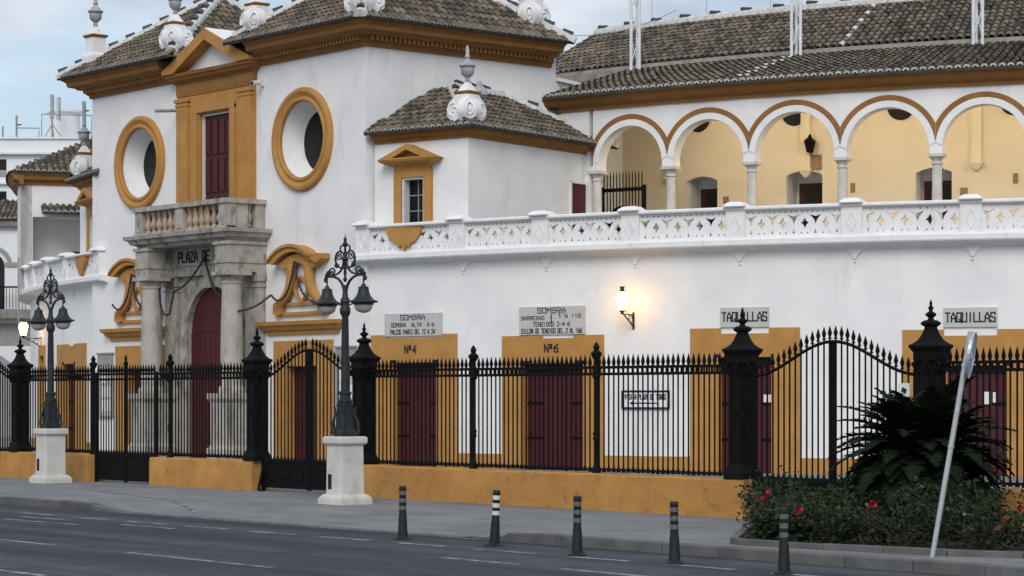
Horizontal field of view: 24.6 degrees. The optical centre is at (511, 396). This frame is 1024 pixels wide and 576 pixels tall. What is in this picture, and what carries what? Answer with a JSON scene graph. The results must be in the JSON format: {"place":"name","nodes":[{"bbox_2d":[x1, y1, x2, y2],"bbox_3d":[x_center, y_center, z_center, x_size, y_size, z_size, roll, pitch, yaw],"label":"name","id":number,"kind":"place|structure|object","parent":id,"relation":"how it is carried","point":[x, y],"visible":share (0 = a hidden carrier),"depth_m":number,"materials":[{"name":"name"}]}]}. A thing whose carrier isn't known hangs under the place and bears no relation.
{"place":"outdoors","nodes":[
{"label":"outdoors","id":0,"kind":"place"},
{"bbox_2d":[0,199,29,436],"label":"arched house","id":1,"kind":"structure","parent":0,"point":[10,336],"depth_m":103.99,"materials":[{"name":"paint"}]},
{"bbox_2d":[0,257,4,308],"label":"arched window","id":2,"kind":"structure","parent":1,"relation":"in","point":[2,267],"depth_m":103.99,"materials":[{"name":"black"}]},
{"bbox_2d":[0,109,91,200],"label":"apartment block","id":3,"kind":"structure","parent":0,"point":[16,151],"depth_m":150.00,"materials":[{"name":"white paint"}]},
{"bbox_2d":[0,159,5,175],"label":"window","id":4,"kind":"structure","parent":3,"relation":"in","point":[2,161],"depth_m":149.97,"materials":[{"name":"black glass"}]},
{"bbox_2d":[0,191,5,200],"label":"window","id":5,"kind":"structure","parent":3,"relation":"in","point":[2,193],"depth_m":149.97,"materials":[{"name":"black"}]},
{"bbox_2d":[15,115,21,136],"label":"antenna","id":6,"kind":"object","parent":3,"relation":"on","point":[16,122],"visible":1,"depth_m":150.47,"materials":[{"name":"white metal"}]},
{"bbox_2d":[45,94,61,136],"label":"cell antenna","id":7,"kind":"object","parent":3,"relation":"on","point":[52,110],"visible":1,"depth_m":150.46,"materials":[{"name":"grey metal"}]},
{"bbox_2d":[82,101,89,122],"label":"antenna","id":8,"kind":"object","parent":3,"relation":"on","point":[84,110],"visible":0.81,"depth_m":150.42,"materials":[{"name":"grey metal"}]},
{"bbox_2d":[0,0,837,136],"label":"sky","id":9,"kind":"structure","parent":0,"point":[39,38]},
{"bbox_2d":[0,504,957,575],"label":"road","id":10,"kind":"structure","parent":0,"point":[40,541],"depth_m":28.62,"materials":[{"name":"grey asphalt"}]},
{"bbox_2d":[394,486,410,539],"bbox_3d":[-1.474,1.569,31.642,0.226,0.718,0.230,0,0,27],"label":"bollard","id":11,"kind":"object","parent":10,"relation":"on","point":[402,528],"visible":1,"depth_m":31.59,"materials":[{"name":"grey plastic"}]},
{"bbox_2d":[483,490,505,546],"bbox_3d":[-0.212,1.570,30.269,0.286,0.718,0.290,4,3,27],"label":"bollard","id":12,"kind":"object","parent":10,"relation":"on","point":[494,540],"visible":1,"depth_m":30.22,"materials":[{"name":"black plastic"}]},
{"bbox_2d":[0,496,1023,575],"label":"kerb","id":13,"kind":"structure","parent":10,"relation":"on","point":[881,563],"depth_m":28.26,"materials":[{"name":"concrete"}]},
{"bbox_2d":[568,496,585,555],"bbox_3d":[0.791,1.569,28.435,0.226,0.718,0.230,1,0,27],"label":"bollard","id":14,"kind":"object","parent":10,"relation":"on","point":[577,548],"visible":1,"depth_m":28.39,"materials":[{"name":"grey plastic"}]},
{"bbox_2d":[665,501,683,563],"bbox_3d":[1.867,1.569,26.999,0.226,0.718,0.230,-1,0,27],"label":"bollard","id":15,"kind":"object","parent":10,"relation":"on","point":[674,551],"visible":1,"depth_m":26.95,"materials":[{"name":"grey plastic"}]},
{"bbox_2d":[773,508,793,574],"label":"bollard","id":16,"kind":"object","parent":10,"relation":"on","point":[783,561],"visible":1,"depth_m":25.40,"materials":[{"name":"grey plastic"}]},
{"bbox_2d":[0,437,1023,565],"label":"pavement","id":17,"kind":"structure","parent":0,"point":[297,506],"depth_m":36.70,"materials":[{"name":"concrete"}]},
{"bbox_2d":[27,266,74,482],"bbox_3d":[-9.610,-0.446,48.885,0.660,4.531,1.514,0,0,-40],"label":"street lamp","id":18,"kind":"object","parent":17,"relation":"on","point":[50,433],"visible":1,"depth_m":48.79,"materials":[{"name":"metal"}]},
{"bbox_2d":[0,451,103,481],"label":"wall","id":19,"kind":"structure","parent":17,"relation":"on","point":[80,466],"depth_m":51.20,"materials":[{"name":"paint"}]},
{"bbox_2d":[0,361,9,451],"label":"railing","id":20,"kind":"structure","parent":19,"relation":"on","point":[7,371],"depth_m":52.60,"materials":[{"name":"black metal"}]},
{"bbox_2d":[7,337,33,451],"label":"iron pillar","id":21,"kind":"structure","parent":19,"relation":"on","point":[18,364],"depth_m":51.93,"materials":[{"name":"black metal"}]},
{"bbox_2d":[23,356,96,453],"bbox_3d":[-9.791,0.182,50.713,0.174,2.085,3.137,0,0,-40],"label":"railing","id":22,"kind":"object","parent":19,"relation":"on","point":[64,377],"visible":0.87,"depth_m":50.32,"materials":[{"name":"black metal"}]},
{"bbox_2d":[20,275,108,453],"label":"arena wall","id":23,"kind":"structure","parent":17,"relation":"on","point":[72,344],"depth_m":74.75,"materials":[{"name":"paint"}]},
{"bbox_2d":[18,318,40,346],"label":"wall lantern","id":24,"kind":"object","parent":23,"relation":"attached to","point":[23,327],"depth_m":78.64,"materials":[{"name":"beige glass"}]},
{"bbox_2d":[6,137,91,324],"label":"block","id":25,"kind":"structure","parent":23,"relation":"on","point":[48,211],"depth_m":81.47,"materials":[{"name":"white paint"}]},
{"bbox_2d":[20,247,105,288],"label":"balustrade","id":26,"kind":"object","parent":23,"relation":"on","point":[63,266],"visible":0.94,"depth_m":74.13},
{"bbox_2d":[70,369,74,452],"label":"door","id":27,"kind":"structure","parent":23,"relation":"in","point":[70,369],"depth_m":75.30,"materials":[{"name":"red paint"}]},
{"bbox_2d":[65,116,99,275],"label":"terrace pavilion","id":28,"kind":"structure","parent":23,"relation":"on","point":[81,175],"depth_m":73.65,"materials":[{"name":"paint"}]},
{"bbox_2d":[74,188,91,251],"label":"window","id":29,"kind":"structure","parent":28,"relation":"in","point":[84,199],"depth_m":72.95,"materials":[{"name":"paint"}]},
{"bbox_2d":[94,355,158,481],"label":"iron gate","id":30,"kind":"structure","parent":17,"relation":"on","point":[125,465],"depth_m":48.51,"materials":[{"name":"black metal"}]},
{"bbox_2d":[122,197,272,458],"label":"stone portal","id":31,"kind":"object","parent":17,"relation":"on","point":[205,323],"visible":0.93,"depth_m":66.27,"materials":[{"name":"grey stone"}]},
{"bbox_2d":[158,257,203,316],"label":"chain","id":32,"kind":"object","parent":31,"relation":"hanging from","point":[181,287],"visible":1,"depth_m":66.72,"materials":[{"name":"black metal"}]},
{"bbox_2d":[191,287,221,457],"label":"portal door","id":33,"kind":"structure","parent":31,"relation":"in","point":[206,325],"depth_m":66.70,"materials":[{"name":"red paint"}]},
{"bbox_2d":[204,256,221,296],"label":"chain","id":34,"kind":"object","parent":31,"relation":"hanging from","point":[211,282],"visible":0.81,"depth_m":65.56,"materials":[{"name":"black metal"}]},
{"bbox_2d":[238,295,270,311],"bbox_3d":[-6.999,-2.527,63.783,0.939,0.481,0.064,0,0,10],"label":"chain","id":35,"kind":"object","parent":31,"relation":"hanging from","point":[256,305],"visible":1,"depth_m":63.76,"materials":[{"name":"black metal"}]},
{"bbox_2d":[149,457,268,490],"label":"wall","id":36,"kind":"structure","parent":17,"relation":"on","point":[231,474],"depth_m":45.85,"materials":[{"name":"paint"}]},
{"bbox_2d":[158,354,244,458],"bbox_3d":[-6.062,0.182,46.230,0.174,2.085,3.400,0,0,-40],"label":"railing","id":37,"kind":"object","parent":36,"relation":"on","point":[168,377],"visible":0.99,"depth_m":46.27,"materials":[{"name":"black metal"}]},
{"bbox_2d":[241,328,272,460],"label":"iron pillar","id":38,"kind":"structure","parent":36,"relation":"on","point":[255,360],"depth_m":44.67,"materials":[{"name":"black metal"}]},
{"bbox_2d":[257,338,352,490],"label":"iron gate","id":39,"kind":"structure","parent":17,"relation":"on","point":[308,473],"depth_m":43.67,"materials":[{"name":"black metal"}]},
{"bbox_2d":[54,0,622,460],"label":"gatehouse","id":40,"kind":"object","parent":17,"relation":"on","point":[184,108],"visible":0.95,"depth_m":64.04,"materials":[{"name":"white paint"}]},
{"bbox_2d":[96,352,113,417],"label":"notice board","id":41,"kind":"object","parent":40,"relation":"attached to","point":[105,359],"visible":0.6,"depth_m":70.97,"materials":[{"name":"tile"}]},
{"bbox_2d":[112,274,141,310],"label":"chain","id":42,"kind":"object","parent":40,"relation":"hanging from","point":[128,291],"visible":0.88,"depth_m":69.38,"materials":[{"name":"black metal"}]},
{"bbox_2d":[99,258,165,451],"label":"side door","id":43,"kind":"structure","parent":40,"relation":"in","point":[122,269],"depth_m":69.95,"materials":[{"name":"paint"}]},
{"bbox_2d":[114,116,165,208],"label":"round window","id":44,"kind":"structure","parent":40,"relation":"in","point":[139,157],"depth_m":70.14,"materials":[{"name":"orange glass"}]},
{"bbox_2d":[251,78,263,86],"bbox_3d":[-6.981,-8.615,64.353,0.131,0.209,0.458,0,0,38],"label":"security camera","id":45,"kind":"object","parent":40,"relation":"attached to","point":[259,82],"visible":1,"depth_m":64.36,"materials":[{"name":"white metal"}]},
{"bbox_2d":[270,261,315,302],"bbox_3d":[-5.854,-3.037,62.858,0.078,1.173,2.186,0,0,-40],"label":"chain","id":46,"kind":"object","parent":40,"relation":"hanging from","point":[294,265],"visible":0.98,"depth_m":62.82,"materials":[{"name":"black metal"}]},
{"bbox_2d":[255,244,341,460],"bbox_3d":[-5.634,-1.144,62.987,0.690,5.888,3.800,0,0,-40],"label":"side door","id":47,"kind":"structure","parent":40,"relation":"in","point":[284,255],"depth_m":63.13,"materials":[{"name":"paint"}]},
{"bbox_2d":[271,87,333,191],"bbox_3d":[-5.412,-6.900,63.198,0.780,2.800,2.800,0,0,-40],"label":"round window","id":48,"kind":"structure","parent":40,"relation":"in","point":[302,137],"depth_m":63.61,"materials":[{"name":"orange glass"}]},
{"bbox_2d":[333,346,357,420],"bbox_3d":[-4.364,-0.335,61.468,0.100,1.970,0.940,0,0,-40],"label":"notice board","id":49,"kind":"object","parent":40,"relation":"attached to","point":[352,350],"visible":0.2,"depth_m":61.67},
{"bbox_2d":[313,235,377,504],"bbox_3d":[-2.788,-0.446,39.212,0.660,4.531,1.514,0,0,-40],"label":"street lamp","id":50,"kind":"object","parent":17,"relation":"on","point":[345,443],"visible":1,"depth_m":39.11,"materials":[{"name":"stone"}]},
{"bbox_2d":[364,464,751,517],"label":"wall","id":51,"kind":"structure","parent":17,"relation":"on","point":[698,496],"depth_m":37.67,"materials":[{"name":"yellow paint"}]},
{"bbox_2d":[349,323,380,463],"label":"iron pillar","id":52,"kind":"structure","parent":51,"relation":"on","point":[362,356],"depth_m":42.01,"materials":[{"name":"black metal"}]},
{"bbox_2d":[369,342,728,475],"bbox_3d":[0.377,0.182,38.487,0.174,2.085,9.140,0,0,-40],"label":"railing","id":53,"kind":"object","parent":51,"relation":"on","point":[595,373],"visible":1,"depth_m":38.22,"materials":[{"name":"black metal"}]},
{"bbox_2d":[722,307,762,478],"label":"iron pillar","id":54,"kind":"structure","parent":51,"relation":"on","point":[742,351],"depth_m":34.71,"materials":[{"name":"black metal"}]},
{"bbox_2d":[751,325,915,505],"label":"iron gate","id":55,"kind":"structure","parent":54,"relation":"attached to","point":[818,482],"depth_m":33.66,"materials":[{"name":"black metal"}]},
{"bbox_2d":[898,383,909,396],"bbox_3d":[5.404,-0.080,32.354,0.014,0.200,0.200,0,0,-40],"label":"camera notice","id":56,"kind":"object","parent":55,"relation":"attached to","point":[903,388],"visible":0.83,"depth_m":32.34,"materials":[{"name":"white paper"}]},
{"bbox_2d":[348,231,1023,476],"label":"arena wall","id":57,"kind":"structure","parent":17,"relation":"on","point":[882,290],"depth_m":55.55,"materials":[{"name":"paint"}]},
{"bbox_2d":[385,312,442,336],"bbox_3d":[-2.520,-1.830,59.967,1.920,0.580,0.074,0,0,39],"label":"wall sign","id":58,"kind":"object","parent":57,"relation":"attached to","point":[418,324],"visible":1,"depth_m":59.90,"materials":[{"name":"tile"}]},
{"bbox_2d":[399,371,435,466],"bbox_3d":[-2.327,0.470,60.148,1.485,2.660,0.088,0,0,39],"label":"door","id":59,"kind":"structure","parent":57,"relation":"in","point":[415,378],"depth_m":60.15,"materials":[{"name":"red paint"}]},
{"bbox_2d":[363,45,620,249],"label":"terrace pavilion","id":60,"kind":"structure","parent":57,"relation":"on","point":[479,149],"depth_m":60.36,"materials":[{"name":"paint"}]},
{"bbox_2d":[377,144,443,222],"bbox_3d":[-2.560,-5.380,60.066,1.900,2.120,0.640,0,0,36],"label":"window","id":61,"kind":"structure","parent":60,"relation":"in","point":[412,164],"depth_m":60.17,"materials":[{"name":"paint"}]},
{"bbox_2d":[570,180,585,232],"bbox_3d":[1.888,-4.735,63.292,0.050,2.130,1.160,0,0,36],"label":"side door","id":62,"kind":"structure","parent":60,"relation":"in","point":[577,189],"depth_m":63.12,"materials":[{"name":"red paint"}]},
{"bbox_2d":[519,306,585,334],"bbox_3d":[0.982,-1.855,57.429,1.880,0.690,0.074,0,0,33],"label":"wall sign","id":63,"kind":"object","parent":57,"relation":"attached to","point":[550,320],"visible":1,"depth_m":57.38,"materials":[{"name":"tile"}]},
{"bbox_2d":[527,370,582,469],"bbox_3d":[1.136,0.500,57.639,1.757,2.600,0.088,0,0,33],"label":"door","id":64,"kind":"structure","parent":57,"relation":"in","point":[532,377],"depth_m":57.65,"materials":[{"name":"red paint"}]},
{"bbox_2d":[602,170,645,231],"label":"iron gate","id":65,"kind":"structure","parent":57,"relation":"on","point":[642,188],"depth_m":64.28,"materials":[{"name":"black metal"}]},
{"bbox_2d":[615,286,634,329],"bbox_3d":[2.725,-2.105,55.932,0.308,1.010,0.786,0,0,30],"label":"wall lantern","id":66,"kind":"object","parent":57,"relation":"attached to","point":[622,298],"depth_m":55.70,"materials":[{"name":"beige glass"}]},
{"bbox_2d":[621,390,669,408],"bbox_3d":[3.191,0.080,56.081,1.260,0.440,0.070,0,0,29],"label":"visitor sign","id":67,"kind":"object","parent":57,"relation":"attached to","point":[645,399],"visible":0.59,"depth_m":56.06,"materials":[{"name":"white ceramic"}]},
{"bbox_2d":[351,194,1023,254],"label":"balustrade","id":68,"kind":"object","parent":57,"relation":"on","point":[970,212],"visible":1,"depth_m":55.13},
{"bbox_2d":[720,307,768,326],"bbox_3d":[5.448,-1.850,54.905,1.200,0.460,0.074,0,0,26],"label":"wall sign","id":69,"kind":"object","parent":57,"relation":"attached to","point":[753,316],"visible":0.92,"depth_m":54.84,"materials":[{"name":"tile"}]},
{"bbox_2d":[722,364,770,472],"bbox_3d":[5.556,0.440,55.147,1.331,2.720,0.088,0,0,26],"label":"door","id":70,"kind":"structure","parent":57,"relation":"in","point":[727,375],"depth_m":55.00,"materials":[{"name":"red paint"}]},
{"bbox_2d":[764,395,770,401],"bbox_3d":[6.000,0.070,54.898,0.240,0.220,0.012,0,0,26],"label":"notice","id":71,"kind":"object","parent":70,"relation":"attached to","point":[769,398],"visible":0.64,"depth_m":54.89,"materials":[{"name":"white paper"}]},
{"bbox_2d":[542,0,1023,236],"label":"arcade gallery","id":72,"kind":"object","parent":57,"relation":"on","point":[897,100],"visible":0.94,"depth_m":62.54,"materials":[{"name":"paint"}]},
{"bbox_2d":[629,0,640,70],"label":"lattice mast","id":73,"kind":"object","parent":72,"relation":"on","point":[638,34],"visible":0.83,"depth_m":66.25,"materials":[{"name":"white metal"}]},
{"bbox_2d":[574,10,675,35],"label":"cable","id":74,"kind":"object","parent":73,"relation":"attached to","point":[621,30],"visible":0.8,"depth_m":66.81,"materials":[{"name":"white metal"}]},
{"bbox_2d":[686,175,716,236],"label":"doorway","id":75,"kind":"structure","parent":72,"relation":"in","point":[701,190],"depth_m":65.66,"materials":[{"name":"beige paint"}]},
{"bbox_2d":[723,196,728,203],"bbox_3d":[5.892,-5.400,64.623,0.170,0.200,0.020,0,0,33],"label":"wall tile","id":76,"kind":"object","parent":72,"relation":"attached to","point":[725,199],"depth_m":64.62,"materials":[{"name":"tile"}]},
{"bbox_2d":[790,0,801,56],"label":"lattice mast","id":77,"kind":"object","parent":72,"relation":"on","point":[797,7],"visible":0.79,"depth_m":63.48,"materials":[{"name":"white metal"}]},
{"bbox_2d":[786,169,821,232],"bbox_3d":[8.082,-4.890,63.786,1.048,2.460,0.768,0,0,29],"label":"doorway","id":78,"kind":"structure","parent":72,"relation":"in","point":[800,189],"depth_m":64.08,"materials":[{"name":"beige paint"}]},
{"bbox_2d":[803,134,815,154],"bbox_3d":[8.029,-6.775,63.163,0.280,0.570,0.346,0,0,28],"label":"lantern","id":79,"kind":"object","parent":72,"relation":"attached to","point":[809,141],"visible":1,"depth_m":63.06,"materials":[{"name":"black metal"}]},
{"bbox_2d":[810,154,821,168],"bbox_3d":[8.103,-6.315,63.302,0.500,0.390,0.060,0,0,28],"label":"plaque","id":80,"kind":"object","parent":72,"relation":"attached to","point":[816,161],"visible":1,"depth_m":63.24,"materials":[{"name":"ceramic"}]},
{"bbox_2d":[850,183,854,192],"bbox_3d":[9.121,-5.580,62.801,0.130,0.260,0.020,0,0,26],"label":"wall tile","id":81,"kind":"object","parent":72,"relation":"attached to","point":[852,187],"depth_m":62.79,"materials":[{"name":"tile"}]},
{"bbox_2d":[916,167,951,229],"bbox_3d":[11.271,-4.855,62.261,0.961,2.390,0.768,0,0,22],"label":"doorway","id":82,"kind":"structure","parent":72,"relation":"in","point":[923,175],"depth_m":62.52,"materials":[{"name":"beige paint"}]},
{"bbox_2d":[960,187,967,194],"bbox_3d":[11.862,-5.380,61.599,0.200,0.200,0.020,0,0,21],"label":"wall tile","id":83,"kind":"object","parent":72,"relation":"attached to","point":[963,190],"depth_m":61.59,"materials":[{"name":"tile"}]},
{"bbox_2d":[972,0,983,46],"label":"lattice mast","id":84,"kind":"object","parent":72,"relation":"on","point":[975,20],"visible":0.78,"depth_m":61.39,"materials":[{"name":"white metal"}]},
{"bbox_2d":[1013,173,1017,182],"bbox_3d":[13.119,-5.680,61.143,0.130,0.260,0.020,0,0,19],"label":"wall tile","id":85,"kind":"object","parent":72,"relation":"attached to","point":[1015,177],"depth_m":61.13,"materials":[{"name":"tile"}]},
{"bbox_2d":[943,307,997,326],"bbox_3d":[10.334,-1.780,52.893,1.200,0.440,0.074,0,0,19],"label":"wall sign","id":86,"kind":"object","parent":57,"relation":"attached to","point":[973,317],"visible":1,"depth_m":52.85,"materials":[{"name":"tile"}]},
{"bbox_2d":[951,372,1006,475],"bbox_3d":[10.563,0.550,53.092,1.346,2.500,0.088,0,0,19],"label":"door","id":87,"kind":"structure","parent":57,"relation":"in","point":[953,374],"depth_m":52.98,"materials":[{"name":"red paint"}]},
{"bbox_2d":[993,392,995,401],"bbox_3d":[10.899,0.040,52.952,0.090,0.260,0.012,0,0,19],"label":"notice","id":88,"kind":"object","parent":87,"relation":"attached to","point":[994,396],"visible":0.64,"depth_m":52.95,"materials":[{"name":"white paper"}]},
{"bbox_2d":[984,392,988,403],"bbox_3d":[10.737,0.040,53.006,0.160,0.280,0.012,0,0,19],"label":"notice","id":89,"kind":"object","parent":57,"relation":"attached to","point":[986,397],"visible":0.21,"depth_m":53.01,"materials":[{"name":"white paper"}]},
{"bbox_2d":[730,515,1023,558],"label":"bed edging","id":90,"kind":"object","parent":17,"relation":"on","point":[736,538],"visible":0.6,"depth_m":27.02,"materials":[{"name":"concrete"}]},
{"bbox_2d":[744,525,1023,551],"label":"planting bed","id":91,"kind":"object","parent":17,"relation":"on","point":[1009,548],"visible":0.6,"depth_m":27.94,"materials":[{"name":"grey concrete"}]},
{"bbox_2d":[729,470,799,521],"bbox_3d":[3.676,1.410,33.124,1.124,0.745,1.081,0,0,34],"label":"rose bush","id":92,"kind":"object","parent":91,"relation":"on","point":[760,485],"visible":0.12,"depth_m":33.08,"materials":[{"name":"green plant"}]},
{"bbox_2d":[742,497,802,539],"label":"rose bush","id":93,"kind":"object","parent":91,"relation":"on","point":[753,529],"visible":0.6,"depth_m":28.77,"materials":[{"name":"green plant"}]},
{"bbox_2d":[744,479,825,512],"bbox_3d":[3.803,1.449,31.900,1.366,0.662,1.117,0,0,31],"label":"rose bush","id":94,"kind":"object","parent":91,"relation":"on","point":[762,489],"visible":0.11,"depth_m":31.93,"materials":[{"name":"green plant"}]},
{"bbox_2d":[738,465,840,531],"bbox_3d":[3.614,1.336,30.252,1.391,0.886,1.230,0,0,-9],"label":"rose bush","id":95,"kind":"object","parent":91,"relation":"on","point":[763,499],"visible":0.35,"depth_m":30.20,"materials":[{"name":"green plant"}]},
{"bbox_2d":[746,488,844,541],"bbox_3d":[3.456,1.447,28.738,1.152,0.664,1.219,0,0,-40],"label":"rose bush","id":96,"kind":"object","parent":91,"relation":"on","point":[783,504],"visible":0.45,"depth_m":28.55,"materials":[{"name":"green plant"}]},
{"bbox_2d":[806,479,858,509],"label":"rose bush","id":97,"kind":"object","parent":91,"relation":"on","point":[839,489],"visible":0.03,"depth_m":31.91,"materials":[{"name":"green plant"}]},
{"bbox_2d":[779,485,886,543],"bbox_3d":[3.850,1.427,28.202,1.351,0.705,1.224,0,0,-40],"label":"rose bush","id":98,"kind":"object","parent":91,"relation":"on","point":[843,530],"visible":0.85,"depth_m":28.09,"materials":[{"name":"green plant"}]},
{"bbox_2d":[808,471,888,536],"bbox_3d":[4.284,1.367,29.855,1.210,0.826,1.300,0,0,-40],"label":"rose bush","id":99,"kind":"object","parent":91,"relation":"on","point":[860,499],"visible":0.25,"depth_m":29.65,"materials":[{"name":"green plant"}]},
{"bbox_2d":[848,476,958,547],"bbox_3d":[4.628,1.364,27.747,1.252,0.840,1.257,0,0,22],"label":"rose bush","id":100,"kind":"object","parent":91,"relation":"on","point":[917,529],"visible":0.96,"depth_m":27.55,"materials":[{"name":"green plant"}]},
{"bbox_2d":[827,375,1016,535],"bbox_3d":[5.277,0.866,30.198,2.436,2.335,2.451,0,0,-40],"label":"cycad palm","id":101,"kind":"object","parent":91,"relation":"on","point":[906,444],"visible":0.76,"depth_m":29.70,"materials":[{"name":"green plant"}]},
{"bbox_2d":[895,482,1015,540],"bbox_3d":[5.438,1.415,28.818,1.453,0.730,1.202,0,0,34],"label":"rose bush","id":102,"kind":"object","parent":91,"relation":"on","point":[953,501],"visible":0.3,"depth_m":28.61,"materials":[{"name":"green plant"}]},
{"bbox_2d":[926,475,1023,550],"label":"rose bush","id":103,"kind":"object","parent":91,"relation":"on","point":[987,511],"visible":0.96,"depth_m":27.05,"materials":[{"name":"green plant"}]},
{"bbox_2d":[1004,483,1023,543],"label":"rose bush","id":104,"kind":"object","parent":91,"relation":"on","point":[1020,507],"visible":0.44,"depth_m":28.16,"materials":[{"name":"green plant"}]},
{"bbox_2d":[908,300,952,395],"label":"iron pillar","id":105,"kind":"structure","parent":17,"relation":"on","point":[928,346],"depth_m":31.97,"materials":[{"name":"black metal"}]},
{"bbox_2d":[930,331,976,557],"bbox_3d":[4.921,0.563,26.221,0.100,2.615,0.530,10,0,17],"label":"road sign","id":106,"kind":"object","parent":17,"relation":"on","point":[969,356],"visible":0.98,"depth_m":26.20,"materials":[{"name":"metal"}]},
{"bbox_2d":[992,488,1023,530],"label":"wall","id":107,"kind":"structure","parent":0,"point":[1011,499],"depth_m":30.79,"materials":[{"name":"yellow paint"}]},
{"bbox_2d":[940,346,1023,487],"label":"railing","id":108,"kind":"object","parent":107,"relation":"on","point":[990,362],"visible":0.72,"depth_m":31.18,"materials":[{"name":"black metal"}]}
]}

